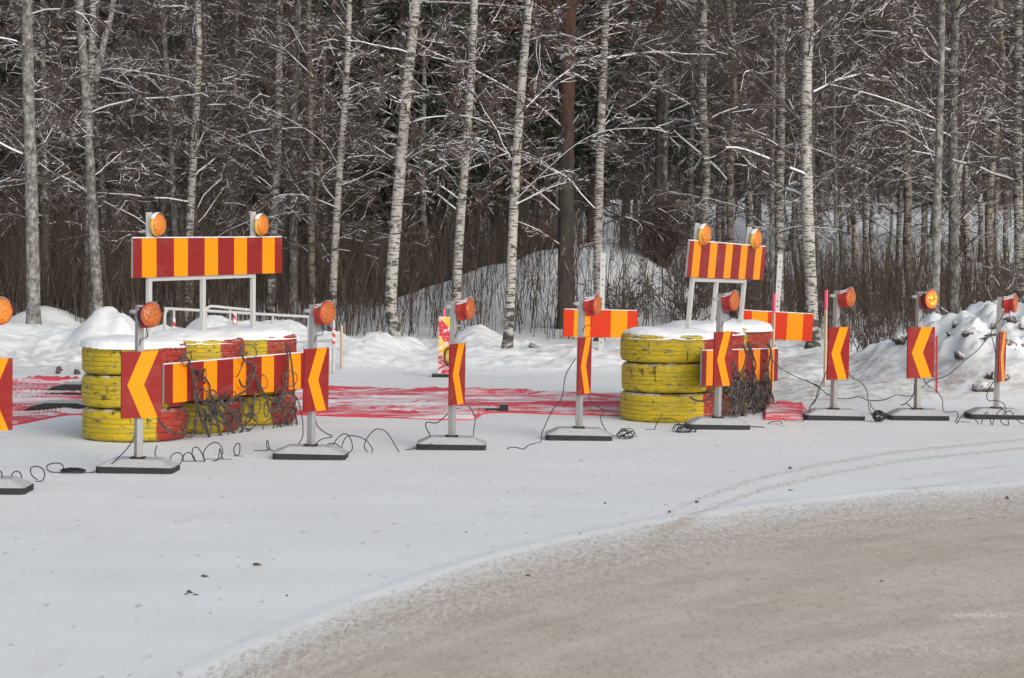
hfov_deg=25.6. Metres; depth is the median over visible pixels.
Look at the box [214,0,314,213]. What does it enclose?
alder tree
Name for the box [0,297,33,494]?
chevron marker post
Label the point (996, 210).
birch tree
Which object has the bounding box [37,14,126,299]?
alder tree
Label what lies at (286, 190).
birch tree
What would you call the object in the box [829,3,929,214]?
birch tree
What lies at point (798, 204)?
birch tree
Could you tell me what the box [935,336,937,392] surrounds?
red rod
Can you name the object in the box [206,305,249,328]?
tube barrier
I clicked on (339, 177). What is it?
birch tree
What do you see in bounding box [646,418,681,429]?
power cable
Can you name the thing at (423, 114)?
birch tree
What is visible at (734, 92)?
birch tree
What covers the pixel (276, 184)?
birch tree
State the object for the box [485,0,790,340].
birch tree
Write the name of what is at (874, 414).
cable coil
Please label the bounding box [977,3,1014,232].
birch tree
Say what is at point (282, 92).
birch tree
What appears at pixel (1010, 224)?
alder tree
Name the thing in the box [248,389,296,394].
stacked tyre
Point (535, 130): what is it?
alder tree
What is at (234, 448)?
power cable
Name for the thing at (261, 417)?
stacked tyre
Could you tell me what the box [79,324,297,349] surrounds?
snow layer
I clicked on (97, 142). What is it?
birch tree
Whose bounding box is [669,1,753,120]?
alder tree
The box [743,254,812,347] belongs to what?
striped sign
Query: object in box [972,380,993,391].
frozen chunk
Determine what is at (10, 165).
birch tree
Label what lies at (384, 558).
gravel road
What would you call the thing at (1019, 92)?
birch tree
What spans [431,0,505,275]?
birch tree
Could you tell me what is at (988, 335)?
frozen chunk
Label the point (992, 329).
power cable
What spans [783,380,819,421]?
power cable
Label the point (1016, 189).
birch tree
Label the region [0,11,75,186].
birch tree
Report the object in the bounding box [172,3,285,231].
alder tree
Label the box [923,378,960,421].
power cable
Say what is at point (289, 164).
birch tree
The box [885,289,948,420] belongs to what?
chevron marker post
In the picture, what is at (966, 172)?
birch tree
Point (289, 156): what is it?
alder tree
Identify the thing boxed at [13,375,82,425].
red tarpaulin
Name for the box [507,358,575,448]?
power cable
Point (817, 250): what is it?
alder tree
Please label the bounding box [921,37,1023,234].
birch tree
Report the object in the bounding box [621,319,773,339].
snow layer
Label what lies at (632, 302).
bare bush
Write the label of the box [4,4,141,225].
birch tree
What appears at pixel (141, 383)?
chevron marker post
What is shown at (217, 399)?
stacked tyre
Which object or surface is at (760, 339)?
stacked tyre
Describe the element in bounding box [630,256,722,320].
bare bush
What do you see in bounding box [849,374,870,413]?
power cable
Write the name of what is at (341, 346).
wooden stake
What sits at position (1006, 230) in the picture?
birch tree
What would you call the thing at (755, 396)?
stacked tyre
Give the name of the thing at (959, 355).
frozen chunk
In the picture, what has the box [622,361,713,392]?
stacked tyre
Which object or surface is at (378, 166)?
birch tree
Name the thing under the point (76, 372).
dirt clod
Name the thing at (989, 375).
frozen chunk
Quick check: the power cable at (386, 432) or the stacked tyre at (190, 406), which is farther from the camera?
the stacked tyre at (190, 406)
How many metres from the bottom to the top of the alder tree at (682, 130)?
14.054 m
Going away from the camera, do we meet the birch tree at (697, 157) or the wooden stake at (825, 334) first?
the wooden stake at (825, 334)
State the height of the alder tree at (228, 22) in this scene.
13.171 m
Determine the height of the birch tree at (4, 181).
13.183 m
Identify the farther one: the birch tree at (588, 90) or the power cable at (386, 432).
the birch tree at (588, 90)
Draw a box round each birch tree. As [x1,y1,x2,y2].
[0,0,39,178]
[0,0,97,224]
[0,0,161,306]
[0,0,256,317]
[0,2,78,195]
[0,2,108,283]
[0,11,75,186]
[0,15,75,205]
[3,0,221,306]
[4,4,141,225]
[49,2,273,304]
[59,0,340,327]
[72,0,271,308]
[95,0,382,305]
[97,0,252,300]
[116,0,332,220]
[129,1,274,287]
[135,0,380,301]
[138,8,286,295]
[151,0,439,319]
[159,14,302,282]
[169,0,406,303]
[195,6,273,213]
[201,0,462,330]
[223,0,379,285]
[242,14,348,257]
[246,0,437,303]
[260,46,301,228]
[264,103,298,225]
[281,0,532,285]
[284,33,392,176]
[306,0,526,336]
[327,0,567,329]
[350,11,487,282]
[379,0,688,348]
[395,12,510,239]
[419,0,523,262]
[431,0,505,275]
[445,4,556,235]
[479,0,661,248]
[484,0,590,251]
[484,19,600,225]
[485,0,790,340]
[498,4,682,219]
[516,4,632,196]
[547,0,768,283]
[552,4,640,243]
[579,0,712,249]
[585,7,737,213]
[599,0,798,300]
[605,0,801,277]
[611,0,838,296]
[612,0,793,317]
[614,0,772,292]
[638,8,688,225]
[655,25,726,202]
[672,0,860,303]
[679,0,898,348]
[682,0,848,240]
[687,4,824,228]
[694,0,922,312]
[708,0,1005,231]
[710,0,849,275]
[712,0,840,144]
[715,3,854,250]
[727,2,862,281]
[738,0,852,265]
[751,0,792,221]
[751,0,913,297]
[762,2,883,245]
[785,0,1013,313]
[785,2,921,278]
[801,0,928,305]
[813,0,1023,320]
[814,0,870,223]
[816,0,849,226]
[825,3,910,234]
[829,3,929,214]
[832,27,1013,306]
[843,1,1023,310]
[857,0,1023,303]
[860,0,991,291]
[869,0,1005,275]
[878,0,1023,300]
[884,0,1023,308]
[884,13,985,237]
[887,0,1023,293]
[911,1,1013,279]
[912,16,1023,198]
[913,11,1013,241]
[914,2,1023,262]
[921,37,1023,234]
[931,7,1022,279]
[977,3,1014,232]
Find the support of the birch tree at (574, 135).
on the snow ground
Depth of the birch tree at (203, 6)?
46.60 m
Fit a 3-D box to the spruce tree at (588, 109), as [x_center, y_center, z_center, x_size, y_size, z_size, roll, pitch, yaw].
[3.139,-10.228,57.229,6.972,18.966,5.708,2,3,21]
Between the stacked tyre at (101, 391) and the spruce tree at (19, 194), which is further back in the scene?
the spruce tree at (19, 194)
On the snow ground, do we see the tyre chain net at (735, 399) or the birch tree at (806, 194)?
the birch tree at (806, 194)
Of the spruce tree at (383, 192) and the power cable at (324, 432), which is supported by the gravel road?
the power cable at (324, 432)
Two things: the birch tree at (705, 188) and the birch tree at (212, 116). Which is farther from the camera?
the birch tree at (212, 116)
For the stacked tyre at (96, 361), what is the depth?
22.86 m
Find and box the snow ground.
[0,189,1023,413]
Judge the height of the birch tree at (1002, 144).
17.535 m
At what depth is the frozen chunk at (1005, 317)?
30.50 m
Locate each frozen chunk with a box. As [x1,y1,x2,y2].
[891,332,906,344]
[951,319,957,328]
[954,351,965,359]
[961,327,975,337]
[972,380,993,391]
[980,330,995,340]
[984,371,993,379]
[1002,314,1013,320]
[1006,339,1018,348]
[1007,316,1021,323]
[1019,322,1023,329]
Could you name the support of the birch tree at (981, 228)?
on the snow ground
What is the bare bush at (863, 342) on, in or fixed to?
on the snow ground
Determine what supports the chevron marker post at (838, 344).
on the gravel road
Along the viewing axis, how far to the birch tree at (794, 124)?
82.28 m
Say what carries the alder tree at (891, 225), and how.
on the snow ground
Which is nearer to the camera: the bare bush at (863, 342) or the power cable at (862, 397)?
the power cable at (862, 397)
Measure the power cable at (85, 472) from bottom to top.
0.345 m
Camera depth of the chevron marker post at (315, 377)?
21.37 m
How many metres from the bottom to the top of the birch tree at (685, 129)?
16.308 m
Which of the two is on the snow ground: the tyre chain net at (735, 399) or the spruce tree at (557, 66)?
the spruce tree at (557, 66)
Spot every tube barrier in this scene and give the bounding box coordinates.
[163,307,334,373]
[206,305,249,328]
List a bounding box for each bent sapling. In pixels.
[637,155,661,248]
[652,123,746,288]
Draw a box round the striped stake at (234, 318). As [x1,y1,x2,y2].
[233,313,235,323]
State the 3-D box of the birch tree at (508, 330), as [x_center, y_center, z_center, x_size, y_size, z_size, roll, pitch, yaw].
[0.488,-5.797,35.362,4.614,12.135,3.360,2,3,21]
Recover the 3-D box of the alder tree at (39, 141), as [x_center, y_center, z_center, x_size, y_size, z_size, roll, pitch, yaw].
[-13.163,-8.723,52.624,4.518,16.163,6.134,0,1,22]
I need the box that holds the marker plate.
[432,308,449,376]
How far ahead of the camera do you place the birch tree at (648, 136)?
68.33 m
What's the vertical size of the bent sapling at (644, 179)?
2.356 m
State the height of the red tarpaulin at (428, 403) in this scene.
0.120 m
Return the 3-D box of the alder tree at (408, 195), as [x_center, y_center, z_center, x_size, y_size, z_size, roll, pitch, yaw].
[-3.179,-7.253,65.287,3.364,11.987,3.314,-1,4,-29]
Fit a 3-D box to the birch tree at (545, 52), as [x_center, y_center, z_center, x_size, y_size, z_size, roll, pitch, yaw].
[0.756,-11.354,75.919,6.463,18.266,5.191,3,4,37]
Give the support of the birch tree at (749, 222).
on the snow ground
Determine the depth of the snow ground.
34.86 m
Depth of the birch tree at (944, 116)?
60.76 m
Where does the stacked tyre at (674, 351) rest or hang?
on the stacked tyre at (658, 377)
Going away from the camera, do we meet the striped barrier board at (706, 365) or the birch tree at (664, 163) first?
the striped barrier board at (706, 365)
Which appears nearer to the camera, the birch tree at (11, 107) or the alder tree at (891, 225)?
the birch tree at (11, 107)
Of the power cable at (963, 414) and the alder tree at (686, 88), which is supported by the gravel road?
the power cable at (963, 414)
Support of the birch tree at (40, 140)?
on the snow ground
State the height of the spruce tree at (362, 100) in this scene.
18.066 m
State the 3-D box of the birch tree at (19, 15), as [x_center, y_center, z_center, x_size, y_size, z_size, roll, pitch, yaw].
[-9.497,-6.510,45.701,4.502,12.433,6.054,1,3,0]
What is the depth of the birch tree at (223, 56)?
63.30 m
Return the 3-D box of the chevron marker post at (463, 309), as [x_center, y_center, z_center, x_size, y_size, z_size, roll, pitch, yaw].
[-0.591,0.333,22.476,0.690,1.526,0.406,1,3,0]
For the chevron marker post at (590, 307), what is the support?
on the gravel road
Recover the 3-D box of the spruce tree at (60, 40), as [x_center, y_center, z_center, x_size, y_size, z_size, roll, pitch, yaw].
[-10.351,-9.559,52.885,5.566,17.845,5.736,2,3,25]
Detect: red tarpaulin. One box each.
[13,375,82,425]
[292,385,620,419]
[763,400,806,419]
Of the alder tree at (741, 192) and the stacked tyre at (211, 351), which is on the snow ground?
the alder tree at (741, 192)
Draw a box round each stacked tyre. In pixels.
[82,341,186,374]
[82,373,185,408]
[82,406,186,441]
[182,399,240,433]
[183,337,244,360]
[186,395,240,401]
[236,393,295,425]
[244,334,296,355]
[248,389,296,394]
[620,333,713,363]
[620,390,712,422]
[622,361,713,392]
[709,386,741,415]
[713,331,743,348]
[742,328,769,349]
[743,382,771,408]
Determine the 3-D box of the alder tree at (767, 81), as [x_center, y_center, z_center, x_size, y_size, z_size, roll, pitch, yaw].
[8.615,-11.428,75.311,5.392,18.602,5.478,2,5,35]
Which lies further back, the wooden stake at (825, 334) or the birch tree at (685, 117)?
the birch tree at (685, 117)
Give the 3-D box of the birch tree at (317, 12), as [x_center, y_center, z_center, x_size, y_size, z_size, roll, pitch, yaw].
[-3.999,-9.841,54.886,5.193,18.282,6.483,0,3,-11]
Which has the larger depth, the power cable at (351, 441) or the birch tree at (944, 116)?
the birch tree at (944, 116)
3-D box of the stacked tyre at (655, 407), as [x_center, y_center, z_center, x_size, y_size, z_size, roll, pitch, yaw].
[1.784,0.762,26.002,1.070,0.333,1.070,1,3,3]
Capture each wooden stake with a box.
[340,325,342,368]
[771,294,775,392]
[823,290,827,386]
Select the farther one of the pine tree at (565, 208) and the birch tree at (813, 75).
the birch tree at (813, 75)
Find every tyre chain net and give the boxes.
[156,342,297,437]
[689,342,773,416]
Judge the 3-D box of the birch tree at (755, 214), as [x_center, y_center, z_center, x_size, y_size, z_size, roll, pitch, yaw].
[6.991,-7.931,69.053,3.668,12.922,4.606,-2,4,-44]
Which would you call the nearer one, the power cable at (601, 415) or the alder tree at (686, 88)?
the power cable at (601, 415)
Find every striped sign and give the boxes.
[563,253,637,351]
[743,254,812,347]
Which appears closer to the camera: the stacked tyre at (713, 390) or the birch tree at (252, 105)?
the stacked tyre at (713, 390)
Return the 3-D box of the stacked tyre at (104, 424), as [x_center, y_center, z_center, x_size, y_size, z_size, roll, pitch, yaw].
[-3.899,0.858,23.284,1.070,0.333,1.070,0,3,-6]
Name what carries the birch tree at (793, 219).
on the snow ground
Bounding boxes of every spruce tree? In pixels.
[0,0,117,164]
[0,0,152,302]
[0,0,163,307]
[0,0,262,301]
[0,98,57,226]
[38,0,288,289]
[237,0,442,301]
[264,0,456,295]
[282,0,498,295]
[297,0,542,282]
[341,0,585,271]
[407,0,618,253]
[417,0,640,247]
[476,0,697,242]
[495,0,769,248]
[552,1,724,250]
[708,2,815,243]
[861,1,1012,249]
[960,0,1023,173]
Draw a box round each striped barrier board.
[162,352,302,403]
[700,348,777,385]
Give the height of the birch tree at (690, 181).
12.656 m
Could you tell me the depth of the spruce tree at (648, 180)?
71.80 m
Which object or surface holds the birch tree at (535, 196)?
on the snow ground
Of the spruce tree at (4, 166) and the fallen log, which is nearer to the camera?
the fallen log
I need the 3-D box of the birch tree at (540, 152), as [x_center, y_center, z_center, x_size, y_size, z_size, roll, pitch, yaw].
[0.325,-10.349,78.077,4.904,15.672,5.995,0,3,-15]
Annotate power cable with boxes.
[30,466,44,481]
[46,435,134,472]
[183,442,222,461]
[233,443,239,455]
[254,396,303,450]
[316,422,332,443]
[328,433,372,452]
[364,428,398,451]
[406,413,447,449]
[465,402,475,435]
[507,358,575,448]
[588,394,637,436]
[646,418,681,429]
[749,338,987,400]
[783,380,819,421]
[803,372,825,419]
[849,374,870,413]
[901,384,914,407]
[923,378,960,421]
[956,412,978,423]
[981,409,1022,425]
[986,380,1005,410]
[991,309,1004,357]
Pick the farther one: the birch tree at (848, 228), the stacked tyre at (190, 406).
the birch tree at (848, 228)
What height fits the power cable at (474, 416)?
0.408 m
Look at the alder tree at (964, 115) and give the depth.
73.98 m
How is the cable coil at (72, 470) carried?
on the gravel road
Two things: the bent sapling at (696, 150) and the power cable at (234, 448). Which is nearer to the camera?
the power cable at (234, 448)
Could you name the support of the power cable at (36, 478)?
on the gravel road
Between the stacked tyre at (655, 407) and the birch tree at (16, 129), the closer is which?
the stacked tyre at (655, 407)
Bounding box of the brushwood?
[0,144,1023,340]
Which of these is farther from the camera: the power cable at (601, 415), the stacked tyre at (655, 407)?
the stacked tyre at (655, 407)
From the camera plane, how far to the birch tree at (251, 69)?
67.32 m
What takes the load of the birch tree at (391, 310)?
on the snow ground
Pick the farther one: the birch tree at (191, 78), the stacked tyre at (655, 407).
the birch tree at (191, 78)
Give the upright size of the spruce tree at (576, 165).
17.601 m
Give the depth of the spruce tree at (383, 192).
56.99 m
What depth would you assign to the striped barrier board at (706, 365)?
26.66 m
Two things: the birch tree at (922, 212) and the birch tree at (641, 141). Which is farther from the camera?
the birch tree at (641, 141)
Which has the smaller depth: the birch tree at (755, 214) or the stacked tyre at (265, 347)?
the stacked tyre at (265, 347)
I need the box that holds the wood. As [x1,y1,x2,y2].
[5,0,1023,213]
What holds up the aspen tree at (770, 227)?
on the snow ground
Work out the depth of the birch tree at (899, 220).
54.72 m
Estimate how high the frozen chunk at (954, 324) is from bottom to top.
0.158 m
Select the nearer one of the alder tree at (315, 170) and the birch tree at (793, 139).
the alder tree at (315, 170)
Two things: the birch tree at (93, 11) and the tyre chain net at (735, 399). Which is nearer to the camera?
the tyre chain net at (735, 399)
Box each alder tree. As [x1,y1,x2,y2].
[0,3,40,166]
[0,3,117,302]
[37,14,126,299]
[41,0,273,299]
[54,0,211,308]
[96,0,333,310]
[128,1,250,285]
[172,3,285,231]
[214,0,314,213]
[217,5,319,298]
[227,16,318,258]
[229,5,355,294]
[364,9,458,291]
[453,0,556,250]
[479,20,587,191]
[491,0,664,247]
[583,0,763,286]
[638,0,772,226]
[647,0,818,293]
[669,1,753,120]
[710,0,896,315]
[710,0,976,320]
[713,0,838,168]
[725,0,826,201]
[787,0,949,288]
[819,0,920,292]
[826,2,1006,295]
[909,0,975,267]
[932,0,1009,274]
[1009,183,1011,226]
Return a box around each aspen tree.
[0,0,124,324]
[0,0,223,313]
[1,0,346,325]
[127,0,402,321]
[653,0,918,310]
[821,0,1023,313]
[824,0,1003,313]
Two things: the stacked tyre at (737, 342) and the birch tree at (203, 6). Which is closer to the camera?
the stacked tyre at (737, 342)
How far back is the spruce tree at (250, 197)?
64.96 m
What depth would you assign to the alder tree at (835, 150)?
49.88 m
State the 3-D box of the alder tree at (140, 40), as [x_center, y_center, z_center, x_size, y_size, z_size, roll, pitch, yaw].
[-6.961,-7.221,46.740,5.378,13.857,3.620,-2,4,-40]
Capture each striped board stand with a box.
[131,212,281,336]
[685,223,765,328]
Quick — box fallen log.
[529,343,538,347]
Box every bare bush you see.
[577,246,663,326]
[603,171,721,267]
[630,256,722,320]
[840,303,903,351]
[934,268,1015,315]
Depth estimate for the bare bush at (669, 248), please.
47.00 m
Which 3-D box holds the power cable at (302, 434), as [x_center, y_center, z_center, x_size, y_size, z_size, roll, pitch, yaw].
[-2.285,0.830,22.076,0.484,0.551,0.011,1,3,0]
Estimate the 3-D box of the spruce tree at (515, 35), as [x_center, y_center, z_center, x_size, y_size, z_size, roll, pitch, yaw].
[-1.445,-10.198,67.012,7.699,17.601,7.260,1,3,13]
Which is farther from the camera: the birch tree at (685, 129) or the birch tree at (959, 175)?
the birch tree at (685, 129)
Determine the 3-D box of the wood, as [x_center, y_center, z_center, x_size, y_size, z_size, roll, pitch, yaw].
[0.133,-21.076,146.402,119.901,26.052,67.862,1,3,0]
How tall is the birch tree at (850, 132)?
11.720 m
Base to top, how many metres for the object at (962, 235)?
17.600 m
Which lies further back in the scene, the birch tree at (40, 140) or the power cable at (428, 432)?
the birch tree at (40, 140)
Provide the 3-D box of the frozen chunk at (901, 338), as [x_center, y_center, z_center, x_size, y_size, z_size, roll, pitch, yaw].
[5.466,0.014,31.539,0.286,0.190,0.228,-15,5,-34]
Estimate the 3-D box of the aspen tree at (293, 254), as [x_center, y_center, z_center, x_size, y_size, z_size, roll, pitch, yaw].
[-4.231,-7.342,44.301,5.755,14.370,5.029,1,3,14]
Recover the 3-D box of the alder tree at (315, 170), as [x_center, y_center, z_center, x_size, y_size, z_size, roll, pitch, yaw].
[-6.527,-9.895,63.039,4.837,17.468,4.953,-2,4,-35]
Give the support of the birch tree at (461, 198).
on the snow ground
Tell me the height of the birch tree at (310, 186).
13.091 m
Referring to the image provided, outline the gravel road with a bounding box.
[0,412,1023,677]
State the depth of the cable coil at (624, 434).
23.64 m
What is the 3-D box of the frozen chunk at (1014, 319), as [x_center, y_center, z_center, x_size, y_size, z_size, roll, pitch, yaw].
[6.741,-0.217,30.136,0.211,0.186,0.161,-1,4,-30]
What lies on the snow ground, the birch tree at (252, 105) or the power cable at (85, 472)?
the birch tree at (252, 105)
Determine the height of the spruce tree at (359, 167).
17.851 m
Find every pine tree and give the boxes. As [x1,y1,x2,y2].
[411,0,674,328]
[654,0,661,218]
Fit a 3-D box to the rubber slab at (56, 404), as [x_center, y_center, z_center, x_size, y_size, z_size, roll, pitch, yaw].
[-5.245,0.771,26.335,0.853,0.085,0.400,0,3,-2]
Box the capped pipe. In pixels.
[456,404,507,410]
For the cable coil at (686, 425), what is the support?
on the gravel road
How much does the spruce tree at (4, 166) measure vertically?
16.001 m
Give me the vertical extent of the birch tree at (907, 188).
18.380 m
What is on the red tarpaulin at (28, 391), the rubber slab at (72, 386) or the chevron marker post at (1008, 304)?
the rubber slab at (72, 386)
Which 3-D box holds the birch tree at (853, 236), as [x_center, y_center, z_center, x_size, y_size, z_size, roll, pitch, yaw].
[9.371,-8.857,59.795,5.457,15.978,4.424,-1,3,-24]
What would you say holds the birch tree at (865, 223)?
on the snow ground
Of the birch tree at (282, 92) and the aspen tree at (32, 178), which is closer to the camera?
the aspen tree at (32, 178)
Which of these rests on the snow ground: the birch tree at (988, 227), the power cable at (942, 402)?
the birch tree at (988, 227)
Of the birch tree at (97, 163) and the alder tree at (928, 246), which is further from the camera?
the alder tree at (928, 246)
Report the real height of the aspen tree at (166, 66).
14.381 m
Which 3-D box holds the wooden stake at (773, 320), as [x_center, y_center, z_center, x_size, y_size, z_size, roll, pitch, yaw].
[3.424,0.117,29.547,0.044,1.424,0.044,-3,4,-45]
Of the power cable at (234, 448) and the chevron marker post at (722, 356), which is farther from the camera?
the chevron marker post at (722, 356)
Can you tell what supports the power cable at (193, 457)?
on the gravel road
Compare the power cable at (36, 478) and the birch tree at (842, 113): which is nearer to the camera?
the power cable at (36, 478)
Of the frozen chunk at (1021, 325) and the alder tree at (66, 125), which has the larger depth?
the alder tree at (66, 125)
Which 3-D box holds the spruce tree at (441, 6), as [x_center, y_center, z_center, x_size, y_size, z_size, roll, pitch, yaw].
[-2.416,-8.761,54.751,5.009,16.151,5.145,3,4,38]
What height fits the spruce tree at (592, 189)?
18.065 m
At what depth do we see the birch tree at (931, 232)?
89.57 m
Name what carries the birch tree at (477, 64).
on the snow ground
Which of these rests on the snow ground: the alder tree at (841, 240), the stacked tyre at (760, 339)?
the alder tree at (841, 240)
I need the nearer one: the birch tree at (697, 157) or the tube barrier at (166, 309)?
the tube barrier at (166, 309)
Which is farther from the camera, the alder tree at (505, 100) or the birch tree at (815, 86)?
the birch tree at (815, 86)
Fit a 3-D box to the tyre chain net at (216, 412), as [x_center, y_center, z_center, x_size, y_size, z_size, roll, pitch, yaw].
[-2.961,0.573,23.760,0.157,1.075,2.697,2,3,27]
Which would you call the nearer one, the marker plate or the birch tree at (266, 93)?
the marker plate
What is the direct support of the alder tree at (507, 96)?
on the snow ground
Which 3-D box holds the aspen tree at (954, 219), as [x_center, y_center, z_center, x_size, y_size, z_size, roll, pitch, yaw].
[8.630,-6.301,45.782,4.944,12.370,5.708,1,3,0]
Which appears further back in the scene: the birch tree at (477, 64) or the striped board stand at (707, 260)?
the birch tree at (477, 64)
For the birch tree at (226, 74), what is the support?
on the snow ground
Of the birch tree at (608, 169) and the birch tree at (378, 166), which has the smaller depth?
the birch tree at (378, 166)
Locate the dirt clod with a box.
[74,369,80,374]
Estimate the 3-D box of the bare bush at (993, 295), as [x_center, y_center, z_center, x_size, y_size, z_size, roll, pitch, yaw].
[7.985,-0.442,38.084,1.244,1.541,1.770,-1,3,-28]
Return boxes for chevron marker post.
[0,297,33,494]
[96,301,179,473]
[272,300,348,459]
[416,296,485,450]
[545,294,611,440]
[685,290,749,429]
[802,287,864,420]
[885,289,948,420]
[964,293,1023,419]
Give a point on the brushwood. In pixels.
(444, 255)
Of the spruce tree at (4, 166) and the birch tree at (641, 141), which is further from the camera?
the birch tree at (641, 141)
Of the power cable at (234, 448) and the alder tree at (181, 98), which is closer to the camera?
the power cable at (234, 448)
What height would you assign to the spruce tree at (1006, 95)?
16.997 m
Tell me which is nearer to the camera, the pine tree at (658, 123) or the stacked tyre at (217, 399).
the stacked tyre at (217, 399)
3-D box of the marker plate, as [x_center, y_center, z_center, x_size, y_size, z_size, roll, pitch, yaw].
[-0.983,0.053,32.674,0.350,1.000,0.232,1,3,0]
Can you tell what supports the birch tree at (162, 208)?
on the snow ground
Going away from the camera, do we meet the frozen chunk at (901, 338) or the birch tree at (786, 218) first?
the frozen chunk at (901, 338)
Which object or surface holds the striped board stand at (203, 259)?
on the stacked tyre at (277, 392)
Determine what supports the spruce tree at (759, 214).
on the snow ground
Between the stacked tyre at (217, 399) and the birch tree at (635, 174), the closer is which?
the stacked tyre at (217, 399)
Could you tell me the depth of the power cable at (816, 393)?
26.07 m
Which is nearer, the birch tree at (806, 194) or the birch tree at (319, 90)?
the birch tree at (806, 194)
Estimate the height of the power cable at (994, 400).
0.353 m
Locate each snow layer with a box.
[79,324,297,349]
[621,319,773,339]
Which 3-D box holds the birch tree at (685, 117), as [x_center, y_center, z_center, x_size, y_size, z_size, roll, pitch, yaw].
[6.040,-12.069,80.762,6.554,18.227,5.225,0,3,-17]
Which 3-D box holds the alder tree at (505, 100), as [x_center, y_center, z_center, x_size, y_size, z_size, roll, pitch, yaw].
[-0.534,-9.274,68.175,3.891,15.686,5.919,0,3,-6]
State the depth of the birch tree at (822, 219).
96.08 m
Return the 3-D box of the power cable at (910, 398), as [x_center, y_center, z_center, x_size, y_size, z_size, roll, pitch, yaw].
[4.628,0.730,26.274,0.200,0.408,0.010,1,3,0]
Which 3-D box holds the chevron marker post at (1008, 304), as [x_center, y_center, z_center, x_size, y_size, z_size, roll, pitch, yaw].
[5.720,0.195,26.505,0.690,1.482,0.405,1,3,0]
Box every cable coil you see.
[60,467,85,472]
[616,428,634,438]
[672,423,697,432]
[871,410,885,420]
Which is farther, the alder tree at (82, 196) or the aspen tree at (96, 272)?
the alder tree at (82, 196)
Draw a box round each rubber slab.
[24,400,86,409]
[46,382,81,390]
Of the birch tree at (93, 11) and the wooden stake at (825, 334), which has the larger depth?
the birch tree at (93, 11)
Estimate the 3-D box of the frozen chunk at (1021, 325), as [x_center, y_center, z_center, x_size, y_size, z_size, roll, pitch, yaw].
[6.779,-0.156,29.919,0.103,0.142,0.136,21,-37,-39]
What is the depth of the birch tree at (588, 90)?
75.95 m
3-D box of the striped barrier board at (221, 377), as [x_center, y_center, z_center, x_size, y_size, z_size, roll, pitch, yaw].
[-2.916,0.396,23.999,0.045,0.409,2.753,2,3,26]
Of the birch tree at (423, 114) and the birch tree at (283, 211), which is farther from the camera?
the birch tree at (283, 211)
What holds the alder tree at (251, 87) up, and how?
on the snow ground
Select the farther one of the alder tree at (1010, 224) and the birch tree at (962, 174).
the alder tree at (1010, 224)
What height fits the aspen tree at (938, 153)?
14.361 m
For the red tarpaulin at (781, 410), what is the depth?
26.60 m
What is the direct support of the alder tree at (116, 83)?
on the snow ground
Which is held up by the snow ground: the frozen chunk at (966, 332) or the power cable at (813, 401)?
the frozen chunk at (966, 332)
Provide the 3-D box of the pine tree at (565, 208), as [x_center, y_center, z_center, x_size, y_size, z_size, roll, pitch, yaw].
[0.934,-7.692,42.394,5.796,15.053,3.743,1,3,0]
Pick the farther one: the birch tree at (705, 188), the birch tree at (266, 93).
the birch tree at (266, 93)
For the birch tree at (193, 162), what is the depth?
42.81 m
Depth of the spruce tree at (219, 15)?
56.85 m
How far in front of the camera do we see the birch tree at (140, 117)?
54.81 m
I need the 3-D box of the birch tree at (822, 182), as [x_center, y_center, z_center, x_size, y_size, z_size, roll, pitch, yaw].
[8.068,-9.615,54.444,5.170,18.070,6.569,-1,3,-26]
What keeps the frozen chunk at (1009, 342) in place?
on the snow ground
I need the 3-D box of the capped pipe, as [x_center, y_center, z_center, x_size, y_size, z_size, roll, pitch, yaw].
[-0.365,0.824,26.794,0.641,0.103,0.120,1,3,0]
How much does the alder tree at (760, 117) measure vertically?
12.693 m
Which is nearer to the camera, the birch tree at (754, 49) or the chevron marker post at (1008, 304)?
the chevron marker post at (1008, 304)
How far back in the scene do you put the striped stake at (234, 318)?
31.02 m
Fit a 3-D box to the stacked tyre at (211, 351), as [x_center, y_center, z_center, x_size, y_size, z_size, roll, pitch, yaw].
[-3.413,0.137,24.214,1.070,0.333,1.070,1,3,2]
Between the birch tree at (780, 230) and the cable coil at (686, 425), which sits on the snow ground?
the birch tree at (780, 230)
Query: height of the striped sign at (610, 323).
2.017 m
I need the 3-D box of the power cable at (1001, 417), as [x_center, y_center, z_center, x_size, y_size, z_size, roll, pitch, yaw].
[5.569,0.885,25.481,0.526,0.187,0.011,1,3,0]
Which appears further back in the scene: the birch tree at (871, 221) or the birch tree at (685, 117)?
the birch tree at (685, 117)
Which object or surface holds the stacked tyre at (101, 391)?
on the stacked tyre at (104, 424)
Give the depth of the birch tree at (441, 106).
67.18 m

